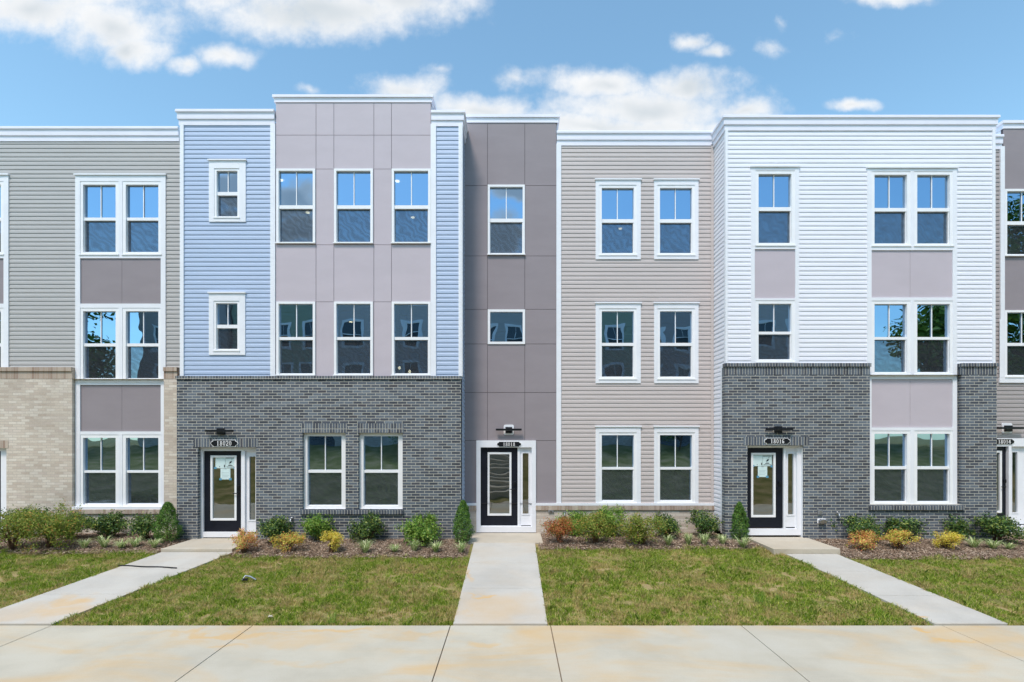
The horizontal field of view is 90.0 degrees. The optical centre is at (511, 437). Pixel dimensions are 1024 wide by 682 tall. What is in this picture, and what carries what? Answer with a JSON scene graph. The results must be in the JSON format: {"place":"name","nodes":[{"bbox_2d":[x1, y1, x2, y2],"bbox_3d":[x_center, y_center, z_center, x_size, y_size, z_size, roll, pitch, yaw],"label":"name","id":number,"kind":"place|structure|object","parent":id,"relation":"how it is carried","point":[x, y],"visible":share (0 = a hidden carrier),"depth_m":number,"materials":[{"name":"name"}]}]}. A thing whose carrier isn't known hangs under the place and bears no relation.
{"place":"outdoors","nodes":[
{"label":"outdoors","id":0,"kind":"place"},
{"bbox_2d":[0,548,158,608],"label":"grass","id":1,"kind":"structure","parent":0,"point":[12,587],"depth_m":10.05,"materials":[{"name":"plant"}]},
{"bbox_2d":[50,552,469,625],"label":"grass","id":2,"kind":"structure","parent":0,"point":[223,591],"depth_m":8.78,"materials":[{"name":"plant"}]},
{"bbox_2d":[0,626,1023,681],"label":"pavement","id":3,"kind":"structure","parent":0,"point":[513,653],"depth_m":6.63,"materials":[{"name":"concrete"}]},
{"bbox_2d":[0,532,1023,626],"bbox_3d":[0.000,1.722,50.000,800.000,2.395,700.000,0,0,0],"label":"ground","id":4,"kind":"structure","parent":0,"point":[582,619],"depth_m":8.73,"materials":[{"name":"plant"}]},
{"bbox_2d":[0,126,179,533],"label":"townhouse","id":5,"kind":"structure","parent":4,"relation":"on","point":[89,293],"depth_m":13.02,"materials":[{"name":"white plastic"}]},
{"bbox_2d":[0,308,2,366],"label":"window","id":6,"kind":"structure","parent":5,"relation":"in","point":[1,309],"depth_m":13.01,"materials":[{"name":"white plastic"}]},
{"bbox_2d":[0,181,3,254],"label":"window","id":7,"kind":"structure","parent":5,"relation":"in","point":[1,182],"depth_m":13.01,"materials":[{"name":"white plastic"}]},
{"bbox_2d":[78,181,118,254],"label":"window","id":8,"kind":"structure","parent":5,"relation":"in","point":[99,200],"depth_m":13.08,"materials":[{"name":"glass"}]},
{"bbox_2d":[78,308,118,381],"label":"window","id":9,"kind":"structure","parent":5,"relation":"in","point":[99,327],"depth_m":13.08,"materials":[{"name":"glass"}]},
{"bbox_2d":[80,435,118,505],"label":"window","id":10,"kind":"structure","parent":5,"relation":"in","point":[99,454],"depth_m":13.08,"materials":[{"name":"glass"}]},
{"bbox_2d":[121,181,161,254],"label":"window","id":11,"kind":"structure","parent":5,"relation":"in","point":[141,199],"depth_m":13.08,"materials":[{"name":"glass"}]},
{"bbox_2d":[121,308,161,381],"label":"window","id":12,"kind":"structure","parent":5,"relation":"in","point":[141,326],"depth_m":13.08,"materials":[{"name":"glass"}]},
{"bbox_2d":[123,435,160,505],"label":"window","id":13,"kind":"structure","parent":5,"relation":"in","point":[141,453],"depth_m":13.08,"materials":[{"name":"glass"}]},
{"bbox_2d":[0,552,231,625],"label":"walkway","id":14,"kind":"structure","parent":4,"relation":"on","point":[81,596],"depth_m":8.99,"materials":[{"name":"concrete"}]},
{"bbox_2d":[161,538,247,551],"bbox_3d":[-6.855,2.491,11.711,1.550,0.135,1.178,0,0,0],"label":"concrete stoop","id":15,"kind":"object","parent":4,"relation":"on","point":[210,545],"visible":0.65,"depth_m":11.36,"materials":[{"name":"concrete"}]},
{"bbox_2d":[175,94,467,539],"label":"townhouse","id":16,"kind":"structure","parent":4,"relation":"on","point":[322,300],"depth_m":12.30,"materials":[{"name":"brick"}]},
{"bbox_2d":[205,428,233,434],"bbox_3d":[-6.926,-0.139,12.145,0.661,0.155,0.109,0,0,0],"label":"wall lamp","id":17,"kind":"object","parent":16,"relation":"attached to","point":[220,431],"visible":1,"depth_m":12.09,"materials":[{"name":"black metal"}]},
{"bbox_2d":[204,451,240,531],"bbox_3d":[-6.972,1.304,12.352,0.914,1.951,0.115,0,0,0],"label":"door","id":18,"kind":"structure","parent":16,"relation":"in","point":[211,524],"depth_m":12.36,"materials":[{"name":"black plastic"}]},
{"bbox_2d":[214,458,224,468],"bbox_3d":[-7.061,0.622,12.370,0.270,0.291,0.003,0,0,0],"label":"paper notice","id":19,"kind":"object","parent":18,"relation":"attached to","point":[219,462],"visible":1,"depth_m":12.37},
{"bbox_2d":[219,469,231,479],"bbox_3d":[-6.924,0.897,12.370,0.298,0.283,0.003,0,0,0],"label":"paper notice","id":20,"kind":"object","parent":18,"relation":"attached to","point":[224,473],"visible":1,"depth_m":12.37,"materials":[{"name":"paper"}]},
{"bbox_2d":[211,440,237,446],"bbox_3d":[-6.846,0.143,12.181,0.660,0.171,0.022,0,0,0],"label":"house number sign","id":21,"kind":"object","parent":16,"relation":"attached to","point":[224,443],"visible":1,"depth_m":12.18,"materials":[{"name":"metal"}]},
{"bbox_2d":[213,169,239,217],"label":"window","id":22,"kind":"structure","parent":16,"relation":"in","point":[226,181],"depth_m":12.36,"materials":[{"name":"glass"}]},
{"bbox_2d":[213,301,239,350],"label":"window","id":23,"kind":"structure","parent":16,"relation":"in","point":[226,313],"depth_m":12.36,"materials":[{"name":"white plastic"}]},
{"bbox_2d":[275,169,315,243],"bbox_3d":[-5.188,-5.545,12.318,0.959,1.797,0.140,0,0,0],"label":"window","id":24,"kind":"structure","parent":16,"relation":"in","point":[295,188],"depth_m":12.35,"materials":[{"name":"glass"}]},
{"bbox_2d":[275,302,315,375],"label":"window","id":25,"kind":"structure","parent":16,"relation":"in","point":[295,321],"depth_m":12.35,"materials":[{"name":"glass"}]},
{"bbox_2d":[304,433,345,508],"bbox_3d":[-4.501,0.803,12.330,1.075,1.863,0.140,0,0,0],"label":"window","id":26,"kind":"structure","parent":16,"relation":"in","point":[324,453],"depth_m":12.36,"materials":[{"name":"glass"}]},
{"bbox_2d":[333,169,372,243],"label":"window","id":27,"kind":"structure","parent":16,"relation":"in","point":[353,188],"depth_m":12.35,"materials":[{"name":"glass"}]},
{"bbox_2d":[333,302,372,375],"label":"window","id":28,"kind":"structure","parent":16,"relation":"in","point":[353,321],"depth_m":12.35,"materials":[{"name":"glass"}]},
{"bbox_2d":[359,433,402,508],"bbox_3d":[-3.148,0.803,12.330,1.088,1.863,0.140,0,0,0],"label":"window","id":29,"kind":"structure","parent":16,"relation":"in","point":[380,454],"depth_m":12.36,"materials":[{"name":"glass"}]},
{"bbox_2d":[391,169,430,243],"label":"window","id":30,"kind":"structure","parent":16,"relation":"in","point":[411,188],"depth_m":12.35,"materials":[{"name":"glass"}]},
{"bbox_2d":[391,302,430,375],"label":"window","id":31,"kind":"structure","parent":16,"relation":"in","point":[411,321],"depth_m":12.35,"materials":[{"name":"glass"}]},
{"bbox_2d":[453,543,546,625],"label":"walkway","id":32,"kind":"structure","parent":4,"relation":"on","point":[502,585],"depth_m":9.03,"materials":[{"name":"concrete"}]},
{"bbox_2d":[468,533,542,543],"bbox_3d":[-0.150,2.464,12.406,1.740,0.072,1.188,0,0,0],"label":"concrete stoop","id":33,"kind":"object","parent":4,"relation":"on","point":[535,538],"visible":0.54,"depth_m":12.28,"materials":[{"name":"concrete"}]},
{"bbox_2d":[0,533,1023,559],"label":"planting bed","id":34,"kind":"object","parent":4,"relation":"on","point":[596,544],"visible":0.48,"depth_m":11.49,"materials":[{"name":"soil"}]},
{"bbox_2d":[0,504,53,536],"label":"leafy shrub","id":35,"kind":"object","parent":34,"relation":"on","point":[43,508],"visible":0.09,"depth_m":12.45,"materials":[{"name":"green plant"}]},
{"bbox_2d":[0,505,54,549],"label":"leafy shrub","id":36,"kind":"object","parent":34,"relation":"on","point":[7,525],"visible":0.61,"depth_m":11.19,"materials":[{"name":"green plant"}]},
{"bbox_2d":[5,500,97,553],"bbox_3d":[-10.184,1.942,11.394,1.616,1.115,1.435,0,0,-32],"label":"leafy shrub","id":37,"kind":"object","parent":34,"relation":"on","point":[49,531],"visible":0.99,"depth_m":11.16,"materials":[{"name":"green plant"}]},
{"bbox_2d":[51,511,93,538],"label":"leafy shrub","id":38,"kind":"object","parent":34,"relation":"on","point":[79,518],"visible":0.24,"depth_m":12.18,"materials":[{"name":"green plant"}]},
{"bbox_2d":[0,533,190,553],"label":"mulch","id":39,"kind":"object","parent":34,"relation":"on","point":[80,536],"visible":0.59,"depth_m":11.54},
{"bbox_2d":[77,509,130,536],"bbox_3d":[-9.823,2.113,12.403,1.110,0.703,1.025,0,0,-24],"label":"leafy shrub","id":40,"kind":"object","parent":34,"relation":"on","point":[105,526],"visible":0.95,"depth_m":12.25,"materials":[{"name":"green plant"}]},
{"bbox_2d":[95,535,114,547],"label":"grass tuft","id":41,"kind":"object","parent":34,"relation":"on","point":[103,543],"visible":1,"depth_m":11.38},
{"bbox_2d":[128,536,146,546],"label":"grass tuft","id":42,"kind":"object","parent":34,"relation":"on","point":[136,542],"visible":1,"depth_m":11.45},
{"bbox_2d":[121,511,163,538],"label":"leafy shrub","id":43,"kind":"object","parent":34,"relation":"on","point":[142,525],"visible":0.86,"depth_m":11.97,"materials":[{"name":"green plant"}]},
{"bbox_2d":[151,502,184,542],"bbox_3d":[-7.989,1.967,11.870,0.647,0.986,0.655,0,0,0],"label":"conical evergreen","id":44,"kind":"object","parent":34,"relation":"on","point":[169,513],"visible":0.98,"depth_m":11.79,"materials":[{"name":"plant"}]},
{"bbox_2d":[228,528,260,552],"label":"nandina shrub","id":45,"kind":"object","parent":34,"relation":"on","point":[241,540],"visible":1,"depth_m":10.99,"materials":[{"name":"orange plant"}]},
{"bbox_2d":[255,514,294,543],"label":"leafy shrub","id":46,"kind":"object","parent":34,"relation":"on","point":[277,527],"visible":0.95,"depth_m":11.62,"materials":[{"name":"green plant"}]},
{"bbox_2d":[268,530,307,552],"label":"nandina shrub","id":47,"kind":"object","parent":34,"relation":"on","point":[295,539],"visible":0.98,"depth_m":11.08,"materials":[{"name":"yellow plant"}]},
{"bbox_2d":[298,512,336,539],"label":"leafy shrub","id":48,"kind":"object","parent":34,"relation":"on","point":[314,525],"visible":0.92,"depth_m":11.94,"materials":[{"name":"green plant"}]},
{"bbox_2d":[320,530,344,552],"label":"nandina shrub","id":49,"kind":"object","parent":34,"relation":"on","point":[334,537],"visible":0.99,"depth_m":11.05,"materials":[{"name":"yellow plant"}]},
{"bbox_2d":[220,538,468,558],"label":"mulch","id":50,"kind":"object","parent":34,"relation":"on","point":[263,544],"visible":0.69,"depth_m":11.18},
{"bbox_2d":[354,538,375,552],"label":"grass tuft","id":51,"kind":"object","parent":34,"relation":"on","point":[366,547],"visible":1,"depth_m":11.04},
{"bbox_2d":[346,509,387,541],"bbox_3d":[-3.346,2.074,11.974,0.907,0.783,0.989,0,0,26],"label":"leafy shrub","id":52,"kind":"object","parent":34,"relation":"on","point":[369,525],"visible":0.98,"depth_m":11.85,"materials":[{"name":"green plant"}]},
{"bbox_2d":[394,510,443,547],"bbox_3d":[-2.043,2.094,11.726,1.079,0.755,1.220,0,0,25],"label":"leafy shrub","id":53,"kind":"object","parent":34,"relation":"on","point":[415,531],"visible":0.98,"depth_m":11.52,"materials":[{"name":"green plant"}]},
{"bbox_2d":[452,500,474,542],"bbox_3d":[-1.104,1.948,11.840,0.544,1.025,0.567,0,0,0],"label":"conical evergreen","id":54,"kind":"object","parent":34,"relation":"on","point":[463,507],"visible":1,"depth_m":11.73,"materials":[{"name":"plant"}]},
{"bbox_2d":[539,514,575,542],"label":"leafy shrub","id":55,"kind":"object","parent":34,"relation":"on","point":[559,528],"visible":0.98,"depth_m":11.69,"materials":[{"name":"orange plant"}]},
{"bbox_2d":[555,510,587,536],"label":"leafy shrub","id":56,"kind":"object","parent":34,"relation":"on","point":[575,518],"visible":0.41,"depth_m":12.63,"materials":[{"name":"green plant"}]},
{"bbox_2d":[569,510,617,543],"bbox_3d":[1.860,2.057,11.775,1.174,0.825,1.206,0,0,0],"label":"leafy shrub","id":57,"kind":"object","parent":34,"relation":"on","point":[597,524],"visible":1,"depth_m":11.64,"materials":[{"name":"green plant"}]},
{"bbox_2d":[593,503,628,535],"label":"leafy shrub","id":58,"kind":"object","parent":34,"relation":"on","point":[608,514],"visible":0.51,"depth_m":12.46,"materials":[{"name":"green plant"}]},
{"bbox_2d":[612,509,672,544],"bbox_3d":[2.893,2.036,11.641,1.309,0.880,1.202,0,0,0],"label":"leafy shrub","id":59,"kind":"object","parent":34,"relation":"on","point":[635,529],"visible":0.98,"depth_m":11.51,"materials":[{"name":"green plant"}]},
{"bbox_2d":[538,532,763,549],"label":"mulch","id":60,"kind":"object","parent":34,"relation":"on","point":[683,540],"visible":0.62,"depth_m":11.71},
{"bbox_2d":[734,535,753,547],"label":"grass tuft","id":61,"kind":"object","parent":60,"relation":"on","point":[743,543],"visible":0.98,"depth_m":11.38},
{"bbox_2d":[648,511,681,537],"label":"leafy shrub","id":62,"kind":"object","parent":34,"relation":"on","point":[671,522],"visible":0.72,"depth_m":12.15,"materials":[{"name":"green plant"}]},
{"bbox_2d":[683,508,723,535],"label":"leafy shrub","id":63,"kind":"object","parent":34,"relation":"on","point":[704,523],"visible":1,"depth_m":12.29,"materials":[{"name":"green plant"}]},
{"bbox_2d":[730,501,749,538],"bbox_3d":[5.418,1.991,12.185,0.541,0.938,0.530,0,0,0],"label":"conical evergreen","id":64,"kind":"object","parent":34,"relation":"on","point":[739,507],"visible":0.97,"depth_m":12.09,"materials":[{"name":"plant"}]},
{"bbox_2d":[827,513,885,539],"bbox_3d":[8.140,2.124,12.212,1.258,0.684,1.522,0,0,28],"label":"leafy shrub","id":65,"kind":"object","parent":34,"relation":"on","point":[863,524],"visible":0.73,"depth_m":11.91,"materials":[{"name":"green plant"}]},
{"bbox_2d":[846,529,883,550],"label":"nandina shrub","id":66,"kind":"object","parent":34,"relation":"on","point":[861,539],"visible":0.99,"depth_m":11.20,"materials":[{"name":"orange plant"}]},
{"bbox_2d":[881,527,923,549],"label":"nandina shrub","id":67,"kind":"object","parent":34,"relation":"on","point":[897,542],"visible":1,"depth_m":11.23,"materials":[{"name":"yellow plant"}]},
{"bbox_2d":[878,515,933,540],"bbox_3d":[9.263,2.130,12.124,1.183,0.673,1.022,0,0,0],"label":"leafy shrub","id":68,"kind":"object","parent":34,"relation":"on","point":[909,524],"visible":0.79,"depth_m":11.96,"materials":[{"name":"green plant"}]},
{"bbox_2d":[813,538,1023,559],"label":"mulch","id":69,"kind":"object","parent":34,"relation":"on","point":[888,553],"visible":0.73,"depth_m":11.15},
{"bbox_2d":[933,530,965,549],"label":"nandina shrub","id":70,"kind":"object","parent":34,"relation":"on","point":[950,540],"visible":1,"depth_m":11.27,"materials":[{"name":"yellow plant"}]},
{"bbox_2d":[939,514,980,539],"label":"leafy shrub","id":71,"kind":"object","parent":34,"relation":"on","point":[961,528],"visible":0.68,"depth_m":12.06,"materials":[{"name":"green plant"}]},
{"bbox_2d":[961,537,985,547],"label":"grass tuft","id":72,"kind":"object","parent":34,"relation":"on","point":[975,544],"visible":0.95,"depth_m":11.43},
{"bbox_2d":[979,539,1006,548],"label":"grass tuft","id":73,"kind":"object","parent":34,"relation":"on","point":[992,545],"visible":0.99,"depth_m":11.31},
{"bbox_2d":[969,512,1023,544],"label":"leafy shrub","id":74,"kind":"object","parent":34,"relation":"on","point":[1000,527],"visible":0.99,"depth_m":11.71,"materials":[{"name":"green plant"}]},
{"bbox_2d":[464,114,714,533],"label":"townhouse","id":75,"kind":"structure","parent":4,"relation":"on","point":[589,313],"depth_m":13.02,"materials":[{"name":"white plastic"}]},
{"bbox_2d":[481,448,517,525],"bbox_3d":[-0.330,1.258,13.053,0.945,1.986,0.115,0,0,0],"label":"door","id":76,"kind":"structure","parent":75,"relation":"in","point":[487,518],"depth_m":13.06,"materials":[{"name":"black plastic"}]},
{"bbox_2d":[487,185,524,254],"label":"window","id":77,"kind":"structure","parent":75,"relation":"in","point":[506,203],"depth_m":13.07,"materials":[{"name":"glass"}]},
{"bbox_2d":[488,309,524,343],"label":"window","id":78,"kind":"structure","parent":75,"relation":"in","point":[505,326],"depth_m":13.07,"materials":[{"name":"glass"}]},
{"bbox_2d":[497,441,520,446],"bbox_3d":[-0.074,0.176,12.966,0.635,0.149,0.022,0,0,0],"label":"house number sign","id":79,"kind":"object","parent":75,"relation":"attached to","point":[508,443],"visible":1,"depth_m":12.96,"materials":[{"name":"metal"}]},
{"bbox_2d":[496,425,521,434],"bbox_3d":[-0.081,-0.190,12.951,0.651,0.260,0.131,0,0,0],"label":"wall lamp","id":80,"kind":"object","parent":75,"relation":"attached to","point":[508,429],"visible":1,"depth_m":12.94,"materials":[{"name":"black metal"}]},
{"bbox_2d":[599,432,635,502],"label":"window","id":81,"kind":"structure","parent":75,"relation":"in","point":[617,450],"depth_m":13.08,"materials":[{"name":"glass"}]},
{"bbox_2d":[599,185,636,255],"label":"window","id":82,"kind":"structure","parent":75,"relation":"in","point":[617,203],"depth_m":13.08,"materials":[{"name":"glass"}]},
{"bbox_2d":[599,309,636,379],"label":"window","id":83,"kind":"structure","parent":75,"relation":"in","point":[617,327],"depth_m":13.08,"materials":[{"name":"glass"}]},
{"bbox_2d":[657,432,694,502],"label":"window","id":84,"kind":"structure","parent":75,"relation":"in","point":[675,450],"depth_m":13.08,"materials":[{"name":"glass"}]},
{"bbox_2d":[657,185,695,255],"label":"window","id":85,"kind":"structure","parent":75,"relation":"in","point":[675,203],"depth_m":13.08,"materials":[{"name":"glass"}]},
{"bbox_2d":[657,309,695,379],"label":"window","id":86,"kind":"structure","parent":75,"relation":"in","point":[675,327],"depth_m":13.08,"materials":[{"name":"glass"}]},
{"bbox_2d":[747,537,839,554],"bbox_3d":[6.335,2.483,11.645,1.430,0.175,1.310,0,0,0],"label":"concrete stoop","id":87,"kind":"object","parent":4,"relation":"on","point":[789,545],"visible":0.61,"depth_m":11.33,"materials":[{"name":"concrete"}]},
{"bbox_2d":[711,115,1000,539],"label":"townhouse","id":88,"kind":"structure","parent":4,"relation":"on","point":[855,302],"depth_m":12.29,"materials":[{"name":"white plastic"}]},
{"bbox_2d":[753,455,761,466],"bbox_3d":[5.924,0.574,12.370,0.257,0.284,0.003,0,0,0],"label":"paper notice","id":89,"kind":"object","parent":88,"relation":"attached to","point":[757,460],"visible":1,"depth_m":12.37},
{"bbox_2d":[747,448,782,527],"bbox_3d":[6.096,1.217,12.352,0.876,1.931,0.115,0,0,0],"label":"door","id":90,"kind":"structure","parent":88,"relation":"in","point":[775,520],"depth_m":12.36,"materials":[{"name":"black plastic"}]},
{"bbox_2d":[757,466,768,477],"bbox_3d":[6.054,0.842,12.370,0.286,0.276,0.003,0,0,0],"label":"paper notice","id":91,"kind":"object","parent":90,"relation":"attached to","point":[762,471],"visible":1,"depth_m":12.37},
{"bbox_2d":[763,455,772,466],"bbox_3d":[6.177,0.579,12.370,0.239,0.294,0.003,0,0,0],"label":"paper notice","id":92,"kind":"object","parent":90,"relation":"attached to","point":[767,460],"visible":1,"depth_m":12.37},
{"bbox_2d":[755,171,795,245],"bbox_3d":[6.312,-5.493,12.330,0.966,1.812,0.140,0,0,0],"label":"window","id":93,"kind":"structure","parent":88,"relation":"in","point":[775,190],"depth_m":12.36,"materials":[{"name":"glass"}]},
{"bbox_2d":[755,300,795,362],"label":"window","id":94,"kind":"structure","parent":88,"relation":"in","point":[775,319],"depth_m":12.36,"materials":[{"name":"glass"}]},
{"bbox_2d":[764,438,789,443],"bbox_3d":[6.312,0.092,12.181,0.635,0.159,0.022,0,0,0],"label":"house number sign","id":95,"kind":"object","parent":88,"relation":"attached to","point":[776,440],"visible":1,"depth_m":12.18,"materials":[{"name":"metal"}]},
{"bbox_2d":[766,426,792,432],"bbox_3d":[6.329,-0.183,12.145,0.636,0.155,0.109,0,0,0],"label":"wall lamp","id":96,"kind":"object","parent":88,"relation":"attached to","point":[777,429],"visible":1,"depth_m":12.09,"materials":[{"name":"black metal"}]},
{"bbox_2d":[872,431,909,503],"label":"window","id":97,"kind":"structure","parent":88,"relation":"in","point":[890,449],"depth_m":12.36,"materials":[{"name":"glass"}]},
{"bbox_2d":[871,171,911,246],"bbox_3d":[9.091,-5.477,12.330,0.960,1.806,0.140,0,0,0],"label":"window","id":98,"kind":"structure","parent":88,"relation":"in","point":[890,189],"depth_m":12.36,"materials":[{"name":"glass"}]},
{"bbox_2d":[871,301,911,375],"bbox_3d":[9.091,-2.377,12.330,0.960,1.799,0.140,0,0,0],"label":"window","id":99,"kind":"structure","parent":88,"relation":"in","point":[890,319],"depth_m":12.36,"materials":[{"name":"glass"}]},
{"bbox_2d":[914,431,952,503],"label":"window","id":100,"kind":"structure","parent":88,"relation":"in","point":[933,450],"depth_m":12.36,"materials":[{"name":"glass"}]},
{"bbox_2d":[914,171,954,246],"bbox_3d":[10.117,-5.477,12.330,0.960,1.806,0.140,0,0,0],"label":"window","id":101,"kind":"structure","parent":88,"relation":"in","point":[933,190],"depth_m":12.36,"materials":[{"name":"glass"}]},
{"bbox_2d":[914,301,954,375],"bbox_3d":[10.117,-2.377,12.330,0.960,1.799,0.140,0,0,0],"label":"window","id":102,"kind":"structure","parent":88,"relation":"in","point":[933,320],"depth_m":12.36,"materials":[{"name":"glass"}]},
{"bbox_2d":[786,554,1007,625],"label":"walkway","id":103,"kind":"structure","parent":4,"relation":"on","point":[923,603],"depth_m":8.81,"materials":[{"name":"concrete"}]},
{"bbox_2d":[996,120,1023,532],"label":"townhouse","id":104,"kind":"structure","parent":4,"relation":"on","point":[1010,277],"depth_m":13.02,"materials":[{"name":"white plastic"}]},
{"bbox_2d":[997,446,1005,518],"bbox_3d":[12.244,1.211,13.053,0.762,1.959,0.115,0,0,0],"label":"door","id":105,"kind":"structure","parent":104,"relation":"in","point":[1001,450],"depth_m":13.06,"materials":[{"name":"black plastic"}]},
{"bbox_2d":[997,439,1014,444],"bbox_3d":[12.464,0.112,12.966,0.541,0.156,0.022,0,0,0],"label":"house number sign","id":106,"kind":"object","parent":104,"relation":"attached to","point":[1005,441],"visible":0.95,"depth_m":12.96,"materials":[{"name":"metal"}]},
{"bbox_2d":[997,423,1023,432],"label":"wall lamp","id":107,"kind":"object","parent":104,"relation":"attached to","point":[1006,427],"visible":0.94,"depth_m":12.93,"materials":[{"name":"black metal"}]},
{"bbox_2d":[1005,189,1023,255],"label":"window","id":108,"kind":"structure","parent":104,"relation":"in","point":[1014,198],"depth_m":13.07,"materials":[{"name":"glass"}]},
{"bbox_2d":[1005,310,1023,377],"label":"window","id":109,"kind":"structure","parent":104,"relation":"in","point":[1014,319],"depth_m":13.07,"materials":[{"name":"glass"}]},
{"bbox_2d":[0,0,1023,143],"label":"sky","id":110,"kind":"structure","parent":0,"point":[594,64],"materials":[{"name":"blue"}]},
{"bbox_2d":[534,544,935,625],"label":"grass","id":111,"kind":"structure","parent":0,"point":[648,562],"depth_m":8.94,"materials":[{"name":"plant"}]},
{"bbox_2d":[850,552,1023,625],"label":"grass","id":112,"kind":"structure","parent":0,"point":[951,573],"depth_m":9.53,"materials":[{"name":"plant"}]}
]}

